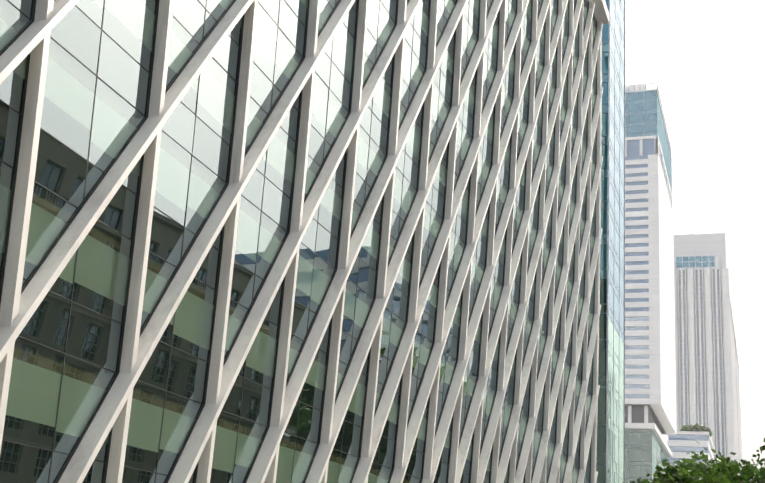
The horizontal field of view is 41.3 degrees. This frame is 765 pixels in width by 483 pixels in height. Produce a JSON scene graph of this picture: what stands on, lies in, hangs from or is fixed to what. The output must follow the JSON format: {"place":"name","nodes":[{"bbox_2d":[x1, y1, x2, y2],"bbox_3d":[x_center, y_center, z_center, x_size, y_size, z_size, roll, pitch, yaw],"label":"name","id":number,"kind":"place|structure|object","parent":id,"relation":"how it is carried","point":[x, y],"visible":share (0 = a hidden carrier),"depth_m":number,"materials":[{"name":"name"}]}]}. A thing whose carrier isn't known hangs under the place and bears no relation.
{"place":"outdoors","nodes":[
{"label":"outdoors","id":0,"kind":"place"},
{"bbox_2d":[0,0,596,482],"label":"window glass","id":1,"kind":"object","parent":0,"point":[100,270],"depth_m":35.93,"materials":[{"name":"green glass"}]},
{"bbox_2d":[0,0,596,482],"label":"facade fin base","id":2,"kind":"object","parent":1,"relation":"attached to","point":[338,242],"visible":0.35,"depth_m":45.54,"materials":[{"name":"grey metal"}]},
{"bbox_2d":[0,0,596,482],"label":"window mullions","id":3,"kind":"object","parent":1,"relation":"attached to","point":[286,230],"visible":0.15,"depth_m":39.61,"materials":[{"name":"black metal"}]},
{"bbox_2d":[0,0,602,482],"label":"facade lattice","id":4,"kind":"object","parent":1,"relation":"attached to","point":[18,306],"visible":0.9,"depth_m":48.98,"materials":[{"name":"white metal"}]},
{"bbox_2d":[588,0,608,23],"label":"facade roof cornice","id":5,"kind":"structure","parent":1,"relation":"attached to","point":[601,12],"depth_m":122.85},
{"bbox_2d":[625,83,675,482],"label":"white tower","id":6,"kind":"structure","parent":0,"point":[652,442],"depth_m":310.89,"materials":[{"name":"white painted concrete"},{"name":"glass"}]},
{"bbox_2d":[622,458,732,482],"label":"tree","id":7,"kind":"object","parent":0,"point":[675,474],"visible":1,"depth_m":111.56,"materials":[{"name":"green plant"}]},
{"bbox_2d":[625,0,764,467],"bbox_3d":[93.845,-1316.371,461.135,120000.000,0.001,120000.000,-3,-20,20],"label":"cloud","id":8,"kind":"structure","parent":0,"point":[696,157],"depth_m":3053.82,"materials":[{"name":"white"}]},
{"bbox_2d":[625,0,764,477],"bbox_3d":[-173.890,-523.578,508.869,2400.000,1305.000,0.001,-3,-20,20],"label":"cloud","id":9,"kind":"structure","parent":0,"point":[693,232],"depth_m":219.02,"materials":[{"name":"white"}]},
{"bbox_2d":[625,0,764,468],"label":"sky","id":10,"kind":"structure","parent":0,"point":[688,152],"materials":[{"name":"white"}]},
{"bbox_2d":[654,440,755,482],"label":"tree","id":11,"kind":"object","parent":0,"point":[735,479],"visible":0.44,"depth_m":118.23,"materials":[{"name":"green plant"}]},
{"label":"ground","id":12,"kind":"structure","parent":0,"visible":0},
{"bbox_2d":[596,0,624,482],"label":"glass building","id":13,"kind":"structure","parent":12,"relation":"on","point":[610,462],"depth_m":124.71,"materials":[{"name":"blue"}]},
{"bbox_2d":[667,423,715,465],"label":"building","id":14,"kind":"structure","parent":12,"relation":"on","point":[683,436],"depth_m":401.02,"materials":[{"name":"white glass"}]},
{"bbox_2d":[673,233,741,464],"bbox_3d":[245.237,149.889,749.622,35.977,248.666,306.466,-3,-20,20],"label":"tower","id":15,"kind":"structure","parent":12,"relation":"on","point":[699,367],"depth_m":630.33,"materials":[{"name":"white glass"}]},
{"bbox_2d":[662,448,764,482],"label":"tree","id":16,"kind":"object","parent":12,"relation":"on","point":[725,465],"visible":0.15,"depth_m":125.15,"materials":[{"name":"green plant"}]},
{"bbox_2d":[718,461,764,482],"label":"tree","id":17,"kind":"object","parent":12,"relation":"on","point":[759,470],"visible":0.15,"depth_m":132.76,"materials":[{"name":"green plant"}]},
{"bbox_2d":[728,450,764,469],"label":"tree","id":18,"kind":"object","parent":12,"relation":"on","point":[761,460],"visible":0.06,"depth_m":144.72,"materials":[{"name":"green plant"}]},
{"bbox_2d":[760,438,764,453],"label":"tree","id":19,"kind":"object","parent":12,"relation":"on","point":[762,448],"visible":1,"depth_m":111.75,"materials":[{"name":"green plant"}]}
]}

